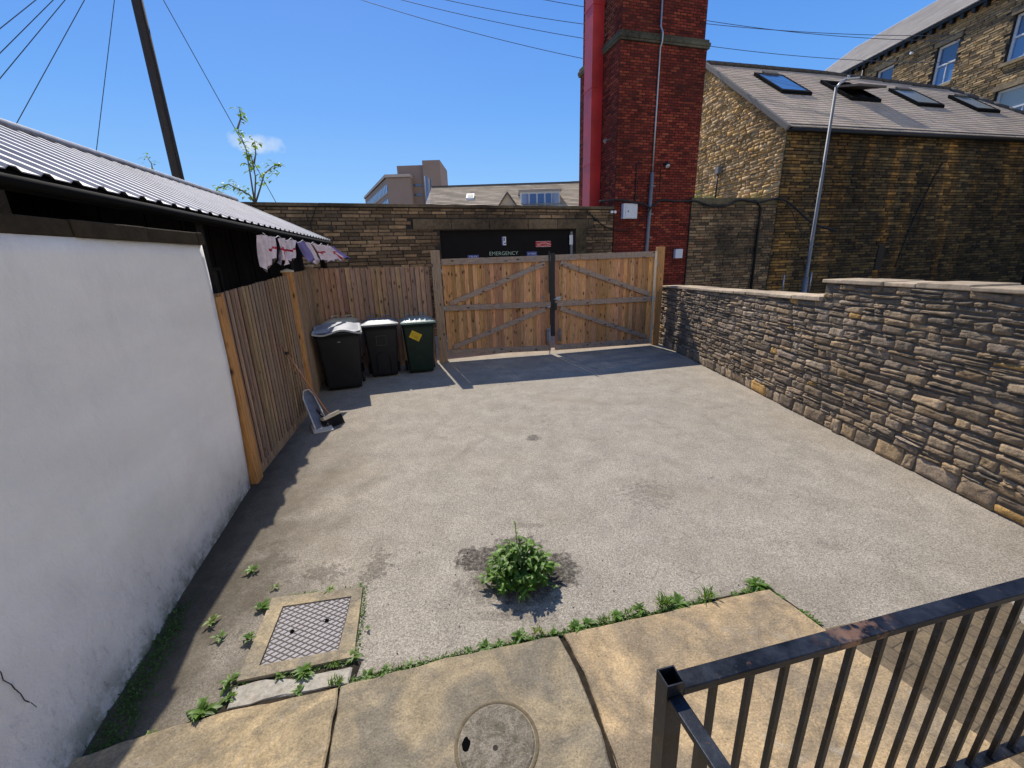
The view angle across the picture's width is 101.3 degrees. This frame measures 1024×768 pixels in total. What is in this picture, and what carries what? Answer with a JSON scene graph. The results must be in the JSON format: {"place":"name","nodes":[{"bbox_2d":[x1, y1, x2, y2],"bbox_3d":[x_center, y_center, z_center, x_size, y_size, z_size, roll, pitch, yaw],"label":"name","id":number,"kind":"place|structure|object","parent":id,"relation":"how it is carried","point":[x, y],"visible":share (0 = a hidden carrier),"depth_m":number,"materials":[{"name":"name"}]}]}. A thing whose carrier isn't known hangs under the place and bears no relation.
{"place":"outdoors","nodes":[
{"label":"outdoors","id":0,"kind":"place"},
{"bbox_2d":[364,160,447,203],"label":"office block","id":1,"kind":"structure","parent":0,"point":[405,185],"depth_m":55.52,"materials":[{"name":"concrete"}]},
{"bbox_2d":[424,176,429,202],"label":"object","id":2,"kind":"object","parent":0,"point":[426,187],"visible":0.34,"depth_m":52.91,"materials":[{"name":"metal"}]},
{"bbox_2d":[0,0,936,203],"label":"sky","id":3,"kind":"structure","parent":0,"point":[341,94],"materials":[{"name":"blue"}]},
{"bbox_2d":[362,0,582,58],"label":"overhead wire","id":4,"kind":"object","parent":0,"point":[472,32],"visible":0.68,"depth_m":18.37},
{"bbox_2d":[403,0,582,38],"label":"overhead wire","id":5,"kind":"object","parent":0,"point":[489,20],"visible":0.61,"depth_m":18.26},
{"bbox_2d":[435,325,554,346],"bbox_3d":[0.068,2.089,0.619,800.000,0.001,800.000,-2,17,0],"label":"ground","id":6,"kind":"structure","parent":0,"point":[552,339],"depth_m":12.06,"materials":[{"name":"concrete"}]},
{"bbox_2d":[131,0,184,179],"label":"utility pole","id":7,"kind":"object","parent":6,"relation":"on","point":[140,15],"visible":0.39,"depth_m":11.92,"materials":[{"name":"brown wood"}]},
{"bbox_2d":[0,0,35,28],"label":"overhead wire","id":8,"kind":"object","parent":7,"relation":"attached to","point":[17,14],"visible":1,"depth_m":8.20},
{"bbox_2d":[0,0,53,53],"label":"overhead wire","id":9,"kind":"object","parent":7,"relation":"attached to","point":[26,26],"visible":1,"depth_m":8.46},
{"bbox_2d":[0,0,64,78],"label":"overhead wire","id":10,"kind":"object","parent":7,"relation":"attached to","point":[32,39],"visible":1,"depth_m":8.67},
{"bbox_2d":[16,0,84,122],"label":"overhead wire","id":11,"kind":"object","parent":7,"relation":"attached to","point":[49,62],"visible":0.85,"depth_m":10.01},
{"bbox_2d":[96,0,114,150],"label":"overhead wire","id":12,"kind":"object","parent":7,"relation":"attached to","point":[105,75],"visible":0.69,"depth_m":10.77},
{"bbox_2d":[163,0,275,201],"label":"overhead wire","id":13,"kind":"object","parent":7,"relation":"attached to","point":[213,89],"visible":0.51,"depth_m":13.21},
{"bbox_2d":[242,202,613,335],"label":"stone back wall","id":14,"kind":"structure","parent":6,"relation":"on","point":[364,235],"depth_m":11.96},
{"bbox_2d":[213,107,284,201],"bbox_3d":[-6.645,-5.637,10.411,1.833,2.149,0.664,-2,17,0],"label":"sapling","id":15,"kind":"object","parent":14,"relation":"on","point":[254,198],"visible":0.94,"depth_m":10.50,"materials":[{"name":"green plant"}]},
{"bbox_2d":[440,229,572,329],"bbox_3d":[-0.029,-3.070,13.533,4.395,3.572,0.106,-8,17,-19],"label":"hoarding","id":16,"kind":"object","parent":14,"relation":"attached to","point":[456,244],"visible":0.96,"depth_m":13.07,"materials":[{"name":"metal"}]},
{"bbox_2d":[536,241,550,246],"bbox_3d":[1.012,-4.510,13.523,0.538,0.175,0.016,-8,17,-19],"label":"red sign","id":17,"kind":"object","parent":16,"relation":"attached to","point":[543,243],"visible":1,"depth_m":13.52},
{"bbox_2d":[587,208,650,230],"bbox_3d":[3.539,-5.475,13.973,2.378,0.705,0.141,-6,17,-15],"label":"thin cable","id":18,"kind":"object","parent":14,"relation":"attached to","point":[616,229],"visible":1,"depth_m":14.10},
{"bbox_2d":[578,0,710,284],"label":"brick chimney","id":19,"kind":"object","parent":6,"relation":"on","point":[632,40],"visible":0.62,"depth_m":13.60,"materials":[{"name":"brick"}]},
{"bbox_2d":[582,0,604,205],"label":"steel casing","id":20,"kind":"object","parent":19,"relation":"attached to","point":[593,60],"visible":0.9,"depth_m":13.95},
{"bbox_2d":[621,203,637,218],"bbox_3d":[3.924,-5.768,14.017,0.525,0.475,0.178,-6,17,-15],"label":"meter box","id":21,"kind":"object","parent":19,"relation":"attached to","point":[628,210],"visible":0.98,"depth_m":13.95,"materials":[{"name":"white plastic"}]},
{"bbox_2d":[625,204,636,217],"bbox_3d":[3.969,-5.750,13.953,0.425,0.425,0.026,-6,17,-15],"label":"door","id":22,"kind":"structure","parent":21,"relation":"in","point":[631,209],"depth_m":13.95,"materials":[{"name":"white plastic"}]},
{"bbox_2d":[645,0,663,251],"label":"downpipe","id":23,"kind":"object","parent":19,"relation":"attached to","point":[649,214],"visible":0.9,"depth_m":13.87,"materials":[{"name":"metal"}]},
{"bbox_2d":[673,249,682,257],"bbox_3d":[5.926,-4.650,14.977,0.300,0.312,0.112,-6,17,-15],"label":"junction box","id":24,"kind":"object","parent":19,"relation":"attached to","point":[678,253],"visible":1,"depth_m":14.93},
{"bbox_2d":[684,198,777,290],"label":"side wall","id":25,"kind":"structure","parent":6,"relation":"on","point":[721,241],"depth_m":15.39,"materials":[{"name":"stone"}]},
{"bbox_2d":[599,197,836,231],"bbox_3d":[7.163,-5.879,14.725,8.853,1.275,0.958,-4,17,-7],"label":"heavy cable","id":26,"kind":"object","parent":25,"relation":"attached to","point":[752,201],"visible":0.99,"depth_m":14.74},
{"bbox_2d":[778,198,823,247],"bbox_3d":[10.486,-5.854,15.266,1.680,1.796,0.075,4,18,20],"label":"hanging cable","id":27,"kind":"object","parent":26,"relation":"hanging from","point":[797,224],"visible":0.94,"depth_m":15.27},
{"bbox_2d":[750,199,761,289],"bbox_3d":[8.945,-4.679,15.707,0.405,4.117,0.088,-6,17,-13],"label":"waste pipe","id":28,"kind":"object","parent":25,"relation":"attached to","point":[756,242],"visible":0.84,"depth_m":15.56,"materials":[{"name":"black plastic"}]},
{"bbox_2d":[801,75,859,292],"bbox_3d":[10.603,-5.848,14.200,0.882,7.863,0.173,-6,17,-12],"label":"street lamp","id":29,"kind":"object","parent":6,"relation":"on","point":[805,283],"visible":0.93,"depth_m":13.92,"materials":[{"name":"metal"}]},
{"bbox_2d":[694,60,1023,293],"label":"stone workshop","id":30,"kind":"structure","parent":6,"relation":"on","point":[893,145],"depth_m":17.04,"materials":[{"name":"brown stone"}]},
{"bbox_2d":[715,166,721,173],"bbox_3d":[8.992,-9.305,18.268,0.175,0.275,0.275,-2,17,0],"label":"gable box","id":31,"kind":"object","parent":30,"relation":"attached to","point":[718,169],"visible":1,"depth_m":18.17,"materials":[{"name":"metal"}]},
{"bbox_2d":[874,244,885,269],"bbox_3d":[15.097,-5.204,17.233,0.350,1.000,0.018,-6,17,-13],"label":"blocked slot","id":32,"kind":"object","parent":30,"relation":"attached to","point":[879,257],"visible":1,"depth_m":17.22,"materials":[{"name":"black plastic"}]},
{"bbox_2d":[895,162,943,267],"bbox_3d":[16.606,-6.860,17.146,1.349,4.013,0.045,-6,17,-13],"label":"wall cable","id":33,"kind":"object","parent":30,"relation":"attached to","point":[916,214],"depth_m":17.09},
{"bbox_2d":[824,0,1023,110],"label":"stone mill","id":34,"kind":"object","parent":6,"relation":"on","point":[983,48],"visible":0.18,"depth_m":25.06,"materials":[{"name":"brown stone"}]},
{"bbox_2d":[878,65,893,78],"bbox_3d":[26.513,-21.163,29.877,0.150,2.325,1.352,-3,17,-3],"label":"window","id":35,"kind":"structure","parent":34,"relation":"in","point":[886,73],"depth_m":29.66,"materials":[{"name":"glass"}]},
{"bbox_2d":[932,39,959,84],"bbox_3d":[26.796,-19.682,25.860,0.150,2.250,1.302,-3,17,-3],"label":"window","id":36,"kind":"structure","parent":34,"relation":"in","point":[947,53],"depth_m":25.94,"materials":[{"name":"glass"}]},
{"bbox_2d":[996,84,1023,110],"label":"window","id":37,"kind":"structure","parent":34,"relation":"in","point":[1014,96],"depth_m":22.75,"materials":[{"name":"glass"}]},
{"bbox_2d":[1006,13,1023,61],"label":"window","id":38,"kind":"structure","parent":34,"relation":"in","point":[1016,50],"depth_m":22.42,"materials":[{"name":"glass"}]},
{"bbox_2d":[426,181,578,205],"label":"stone house","id":39,"kind":"structure","parent":0,"point":[548,194],"depth_m":38.89,"materials":[{"name":"stone"}]},
{"bbox_2d":[447,0,581,23],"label":"overhead wire","id":40,"kind":"object","parent":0,"point":[513,13],"visible":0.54,"depth_m":18.19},
{"bbox_2d":[81,343,1023,766],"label":"yard","id":41,"kind":"structure","parent":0,"point":[405,497],"depth_m":3.63,"materials":[{"name":"concrete"}]},
{"bbox_2d":[0,213,249,767],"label":"rendered wall","id":42,"kind":"structure","parent":41,"relation":"on","point":[124,483],"depth_m":2.38,"materials":[{"name":"paint"}]},
{"bbox_2d":[85,588,202,754],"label":"ground weeds","id":43,"kind":"object","parent":41,"relation":"on","point":[137,694],"visible":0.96,"depth_m":2.25,"materials":[{"name":"green plant"}]},
{"bbox_2d":[0,118,330,293],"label":"lean to shed","id":44,"kind":"object","parent":41,"relation":"on","point":[42,174],"visible":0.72,"depth_m":3.87,"materials":[{"name":"grey metal"}]},
{"bbox_2d":[212,267,224,292],"bbox_3d":[-3.657,-1.134,5.157,0.131,0.570,0.500,-2,16,0],"label":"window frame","id":45,"kind":"structure","parent":44,"relation":"in","point":[217,273],"depth_m":5.29,"materials":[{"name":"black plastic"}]},
{"bbox_2d":[256,233,348,271],"bbox_3d":[-3.380,-2.151,7.007,0.366,0.466,4.163,-4,17,-7],"label":"bunting","id":46,"kind":"object","parent":44,"relation":"hanging from","point":[268,249],"visible":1,"depth_m":6.08,"materials":[{"name":"white fabric"}]},
{"bbox_2d":[68,688,337,767],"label":"paving slab","id":47,"kind":"structure","parent":41,"relation":"on","point":[294,732],"depth_m":1.96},
{"bbox_2d":[187,694,222,722],"bbox_3d":[-1.555,1.636,2.119,0.158,0.056,0.151,13,22,40],"label":"weed","id":48,"kind":"object","parent":41,"relation":"on","point":[201,710],"visible":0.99,"depth_m":2.12,"materials":[{"name":"green plant"}]},
{"bbox_2d":[202,614,220,625],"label":"weed","id":49,"kind":"object","parent":41,"relation":"on","point":[212,619],"visible":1,"depth_m":2.65,"materials":[{"name":"green plant"}]},
{"bbox_2d":[210,629,227,643],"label":"weed","id":50,"kind":"object","parent":41,"relation":"on","point":[218,638],"visible":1,"depth_m":2.54,"materials":[{"name":"green plant"}]},
{"bbox_2d":[218,690,237,703],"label":"weed","id":51,"kind":"object","parent":41,"relation":"on","point":[228,696],"visible":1,"depth_m":2.17,"materials":[{"name":"green plant"}]},
{"bbox_2d":[218,671,240,695],"bbox_3d":[-1.532,1.599,2.276,0.100,0.039,0.148,9,20,32],"label":"weed","id":52,"kind":"object","parent":41,"relation":"on","point":[226,682],"visible":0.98,"depth_m":2.26,"materials":[{"name":"green plant"}]},
{"bbox_2d":[214,296,261,484],"bbox_3d":[-2.732,0.121,4.140,0.115,1.925,0.115,-5,17,-10],"label":"fence post","id":53,"kind":"object","parent":41,"relation":"on","point":[253,468],"visible":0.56,"depth_m":4.14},
{"bbox_2d":[240,630,255,643],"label":"weed","id":54,"kind":"object","parent":41,"relation":"on","point":[248,636],"visible":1,"depth_m":2.52,"materials":[{"name":"green plant"}]},
{"bbox_2d":[241,564,259,574],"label":"weed","id":55,"kind":"object","parent":41,"relation":"on","point":[251,568],"visible":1,"depth_m":3.09,"materials":[{"name":"green plant"}]},
{"bbox_2d":[253,597,269,610],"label":"weed","id":56,"kind":"object","parent":41,"relation":"on","point":[264,605],"visible":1,"depth_m":2.75,"materials":[{"name":"green plant"}]},
{"bbox_2d":[216,275,308,471],"bbox_3d":[-2.973,-0.260,5.199,0.098,2.050,2.178,-5,17,-10],"label":"board fence","id":57,"kind":"object","parent":41,"relation":"on","point":[262,320],"visible":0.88,"depth_m":5.01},
{"bbox_2d":[213,293,262,477],"bbox_3d":[-2.736,0.077,4.212,0.085,1.930,0.038,-5,17,-10],"label":"edge batten","id":58,"kind":"object","parent":57,"relation":"attached to","point":[221,295],"visible":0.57,"depth_m":4.17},
{"bbox_2d":[227,667,352,709],"bbox_3d":[-1.178,1.619,2.247,0.613,0.034,0.134,-5,17,-11],"label":"concrete strip","id":59,"kind":"object","parent":41,"relation":"on","point":[249,694],"visible":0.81,"depth_m":2.23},
{"bbox_2d":[290,684,303,695],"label":"weed","id":60,"kind":"object","parent":59,"relation":"on","point":[297,690],"visible":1,"depth_m":2.20,"materials":[{"name":"green plant"}]},
{"bbox_2d":[328,673,345,687],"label":"weed","id":61,"kind":"object","parent":59,"relation":"on","point":[341,679],"visible":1,"depth_m":2.24,"materials":[{"name":"green plant"}]},
{"bbox_2d":[280,269,312,390],"bbox_3d":[-3.171,-0.612,6.276,0.139,2.145,0.139,-5,17,-10],"label":"fence post","id":62,"kind":"object","parent":41,"relation":"on","point":[289,272],"visible":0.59,"depth_m":6.17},
{"bbox_2d":[230,585,368,689],"bbox_3d":[-1.218,1.504,2.578,0.664,0.020,0.690,-4,17,-7],"label":"moss","id":63,"kind":"object","parent":41,"relation":"on","point":[358,636],"visible":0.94,"depth_m":2.45,"materials":[{"name":"green plant"}]},
{"bbox_2d":[237,587,362,683],"bbox_3d":[-1.252,1.505,2.601,0.599,0.036,0.599,-5,17,-11],"label":"inspection hatch","id":64,"kind":"object","parent":41,"relation":"on","point":[315,629],"visible":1,"depth_m":2.54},
{"bbox_2d":[291,662,313,682],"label":"weed","id":65,"kind":"object","parent":41,"relation":"on","point":[303,671],"visible":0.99,"depth_m":2.28,"materials":[{"name":"green plant"}]},
{"bbox_2d":[293,269,324,398],"bbox_3d":[-3.587,-0.930,7.433,0.098,2.102,2.420,-7,17,-17],"label":"board fence","id":66,"kind":"object","parent":41,"relation":"on","point":[306,299],"visible":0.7,"depth_m":7.27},
{"bbox_2d":[281,344,344,426],"bbox_3d":[-2.664,0.036,5.642,0.634,1.189,0.230,-9,18,-21],"label":"broom","id":67,"kind":"object","parent":41,"relation":"on","point":[335,418],"visible":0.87,"depth_m":5.76,"materials":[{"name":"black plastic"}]},
{"bbox_2d":[305,264,321,324],"bbox_3d":[-3.964,-1.306,8.587,0.139,2.210,0.139,-6,17,-12],"label":"fence post","id":68,"kind":"object","parent":41,"relation":"on","point":[309,266],"visible":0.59,"depth_m":8.37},
{"bbox_2d":[302,389,333,433],"bbox_3d":[-2.715,0.357,5.835,0.252,0.461,0.665,-13,20,-33],"label":"dustpan","id":69,"kind":"object","parent":41,"relation":"on","point":[314,409],"visible":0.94,"depth_m":5.84,"materials":[{"name":"grey metal"}]},
{"bbox_2d":[311,322,364,389],"bbox_3d":[-3.084,-0.518,7.593,0.790,1.168,0.824,-8,17,-19],"label":"wheelie bin","id":70,"kind":"object","parent":41,"relation":"on","point":[338,344],"visible":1,"depth_m":7.30,"materials":[{"name":"plastic"}]},
{"bbox_2d":[322,315,364,370],"bbox_3d":[-3.330,-0.741,8.339,0.650,1.187,0.624,-6,17,-13],"label":"wheelie bin","id":71,"kind":"object","parent":41,"relation":"on","point":[346,319],"visible":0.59,"depth_m":8.12,"materials":[{"name":"plastic"}]},
{"bbox_2d":[345,646,363,664],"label":"weed","id":72,"kind":"object","parent":41,"relation":"on","point":[356,655],"visible":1,"depth_m":2.39,"materials":[{"name":"green plant"}]},
{"bbox_2d":[313,267,436,367],"bbox_3d":[-2.811,-1.387,8.871,2.260,2.114,0.098,-6,17,-12],"label":"board fence","id":73,"kind":"object","parent":41,"relation":"on","point":[397,293],"visible":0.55,"depth_m":8.70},
{"bbox_2d":[361,314,400,376],"bbox_3d":[-2.581,-0.751,8.343,0.690,1.157,0.724,-7,17,-16],"label":"wheelie bin","id":74,"kind":"object","parent":41,"relation":"on","point":[380,335],"visible":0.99,"depth_m":8.08,"materials":[{"name":"plastic"}]},
{"bbox_2d":[403,659,415,668],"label":"weed","id":75,"kind":"object","parent":41,"relation":"on","point":[409,664],"visible":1,"depth_m":2.33,"materials":[{"name":"green plant"}]},
{"bbox_2d":[399,313,435,372],"bbox_3d":[-1.892,-0.825,8.536,0.670,1.147,0.704,-7,17,-15],"label":"wheelie bin","id":76,"kind":"object","parent":41,"relation":"on","point":[418,333],"visible":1,"depth_m":8.28,"materials":[{"name":"green plastic"}]},
{"bbox_2d":[430,250,447,362],"bbox_3d":[-1.574,-1.639,9.116,0.190,2.400,0.190,-4,17,-8],"label":"gate post","id":77,"kind":"object","parent":41,"relation":"on","point":[438,300],"visible":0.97,"depth_m":9.00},
{"bbox_2d":[441,251,550,354],"bbox_3d":[-0.298,-1.706,9.299,2.389,2.295,0.137,-5,17,-10],"label":"gate leaf","id":78,"kind":"object","parent":77,"relation":"attached to","point":[527,306],"visible":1,"depth_m":9.32,"materials":[{"name":"wood"}]},
{"bbox_2d":[328,636,610,767],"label":"paving slab","id":79,"kind":"structure","parent":41,"relation":"on","point":[412,717],"depth_m":2.08,"materials":[{"name":"concrete"}]},
{"bbox_2d":[454,700,538,767],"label":"manhole cover","id":80,"kind":"object","parent":79,"relation":"on","point":[497,736],"visible":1,"depth_m":1.93,"materials":[{"name":"concrete"}]},
{"bbox_2d":[184,588,821,767],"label":"joint soil","id":81,"kind":"structure","parent":41,"relation":"on","point":[355,665],"depth_m":2.23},
{"bbox_2d":[273,672,286,680],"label":"weed","id":82,"kind":"object","parent":81,"relation":"on","point":[278,674],"visible":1,"depth_m":2.29,"materials":[{"name":"green plant"}]},
{"bbox_2d":[324,660,339,667],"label":"weed","id":83,"kind":"object","parent":81,"relation":"on","point":[333,665],"visible":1,"depth_m":2.34,"materials":[{"name":"green plant"}]},
{"bbox_2d":[360,667,374,680],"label":"weed","id":84,"kind":"object","parent":81,"relation":"on","point":[366,675],"visible":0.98,"depth_m":2.27,"materials":[{"name":"green plant"}]},
{"bbox_2d":[380,662,392,676],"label":"weed","id":85,"kind":"object","parent":81,"relation":"on","point":[385,670],"visible":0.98,"depth_m":2.29,"materials":[{"name":"green plant"}]},
{"bbox_2d":[478,638,495,650],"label":"weed","id":86,"kind":"object","parent":81,"relation":"on","point":[484,645],"visible":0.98,"depth_m":2.42,"materials":[{"name":"green plant"}]},
{"bbox_2d":[567,618,584,632],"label":"weed","id":87,"kind":"object","parent":81,"relation":"on","point":[575,626],"visible":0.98,"depth_m":2.52,"materials":[{"name":"green plant"}]},
{"bbox_2d":[348,586,822,683],"bbox_3d":[0.470,1.466,2.518,2.772,0.028,0.400,-3,17,-5],"label":"moss","id":88,"kind":"object","parent":81,"relation":"on","point":[419,663],"visible":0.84,"depth_m":2.49,"materials":[{"name":"green plant"}]},
{"bbox_2d":[595,612,613,622],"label":"weed","id":89,"kind":"object","parent":81,"relation":"on","point":[604,618],"visible":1,"depth_m":2.57,"materials":[{"name":"green plant"}]},
{"bbox_2d":[632,601,648,616],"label":"weed","id":90,"kind":"object","parent":81,"relation":"on","point":[640,607],"visible":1,"depth_m":2.64,"materials":[{"name":"green plant"}]},
{"bbox_2d":[692,583,722,602],"bbox_3d":[1.250,1.343,2.717,0.184,0.080,0.181,-7,17,-17],"label":"weed","id":91,"kind":"object","parent":81,"relation":"on","point":[706,594],"visible":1,"depth_m":2.71,"materials":[{"name":"green plant"}]},
{"bbox_2d":[475,521,560,602],"bbox_3d":[0.040,1.176,2.868,0.602,0.436,0.466,-2,17,0],"label":"leafy weed","id":92,"kind":"object","parent":41,"relation":"on","point":[512,565],"visible":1,"depth_m":2.83,"materials":[{"name":"green plant"}]},
{"bbox_2d":[509,627,531,643],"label":"weed","id":93,"kind":"object","parent":41,"relation":"on","point":[520,633],"visible":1,"depth_m":2.47,"materials":[{"name":"green plant"}]},
{"bbox_2d":[530,625,546,634],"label":"weed","id":94,"kind":"object","parent":41,"relation":"on","point":[538,629],"visible":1,"depth_m":2.50,"materials":[{"name":"green plant"}]},
{"bbox_2d":[547,625,561,636],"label":"weed","id":95,"kind":"object","parent":41,"relation":"on","point":[554,631],"visible":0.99,"depth_m":2.49,"materials":[{"name":"green plant"}]},
{"bbox_2d":[374,530,738,726],"bbox_3d":[0.193,1.433,2.690,2.685,0.009,1.857,6,18,24],"label":"grit","id":96,"kind":"object","parent":41,"relation":"on","point":[535,602],"visible":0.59,"depth_m":2.80,"materials":[{"name":"gravel"}]},
{"bbox_2d":[581,617,596,628],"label":"weed","id":97,"kind":"object","parent":41,"relation":"on","point":[589,622],"visible":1,"depth_m":2.55,"materials":[{"name":"green plant"}]},
{"bbox_2d":[610,609,626,621],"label":"weed","id":98,"kind":"object","parent":41,"relation":"on","point":[617,614],"visible":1,"depth_m":2.59,"materials":[{"name":"green plant"}]},
{"bbox_2d":[622,607,637,619],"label":"weed","id":99,"kind":"object","parent":41,"relation":"on","point":[630,611],"visible":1,"depth_m":2.61,"materials":[{"name":"green plant"}]},
{"bbox_2d":[651,247,664,344],"bbox_3d":[3.534,-2.104,10.216,0.160,2.350,0.160,-4,17,-8],"label":"gate post","id":100,"kind":"object","parent":41,"relation":"on","point":[658,293],"visible":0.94,"depth_m":10.12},
{"bbox_2d":[550,251,657,349],"bbox_3d":[2.156,-1.939,9.811,2.632,2.210,0.111,-6,17,-13],"label":"gate leaf","id":101,"kind":"object","parent":100,"relation":"attached to","point":[602,299],"visible":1,"depth_m":9.82,"materials":[{"name":"wood"}]},
{"bbox_2d":[654,590,684,609],"bbox_3d":[0.993,1.368,2.671,0.186,0.075,0.175,-2,17,0],"label":"weed","id":102,"kind":"object","parent":41,"relation":"on","point":[663,600],"visible":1,"depth_m":2.66,"materials":[{"name":"green plant"}]},
{"bbox_2d":[666,590,689,609],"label":"weed","id":103,"kind":"object","parent":41,"relation":"on","point":[679,598],"visible":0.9,"depth_m":2.67,"materials":[{"name":"green plant"}]},
{"bbox_2d":[742,576,774,592],"bbox_3d":[1.625,1.339,2.796,0.151,0.041,0.163,-8,18,-21],"label":"weed","id":104,"kind":"object","parent":41,"relation":"on","point":[755,583],"visible":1,"depth_m":2.79,"materials":[{"name":"green plant"}]},
{"bbox_2d":[563,590,1021,767],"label":"paving slab","id":105,"kind":"structure","parent":41,"relation":"on","point":[620,663],"depth_m":2.12,"materials":[{"name":"concrete"}]},
{"bbox_2d":[650,577,1023,767],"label":"metal railing","id":106,"kind":"object","parent":105,"relation":"on","point":[673,711],"visible":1,"depth_m":1.31,"materials":[{"name":"metal"}]},
{"bbox_2d":[659,278,1023,527],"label":"rubble wall","id":107,"kind":"structure","parent":41,"relation":"on","point":[924,378],"depth_m":4.32,"materials":[{"name":"stone"}]},
{"bbox_2d":[826,602,1023,767],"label":"brown paving","id":108,"kind":"structure","parent":41,"relation":"on","point":[893,646],"depth_m":2.25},
{"bbox_2d":[546,0,955,35],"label":"overhead wire","id":109,"kind":"object","parent":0,"point":[807,32],"visible":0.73,"depth_m":18.50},
{"bbox_2d":[707,20,945,40],"bbox_3d":[12.358,-15.826,18.377,15.833,1.814,0.022,-2,17,0],"label":"overhead wire","id":110,"kind":"object","parent":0,"point":[830,35],"visible":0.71,"depth_m":18.52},
{"bbox_2d":[711,46,955,62],"bbox_3d":[12.212,-14.958,18.632,15.408,1.642,0.022,-2,17,0],"label":"overhead wire","id":111,"kind":"object","parent":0,"point":[841,59],"visible":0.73,"depth_m":18.78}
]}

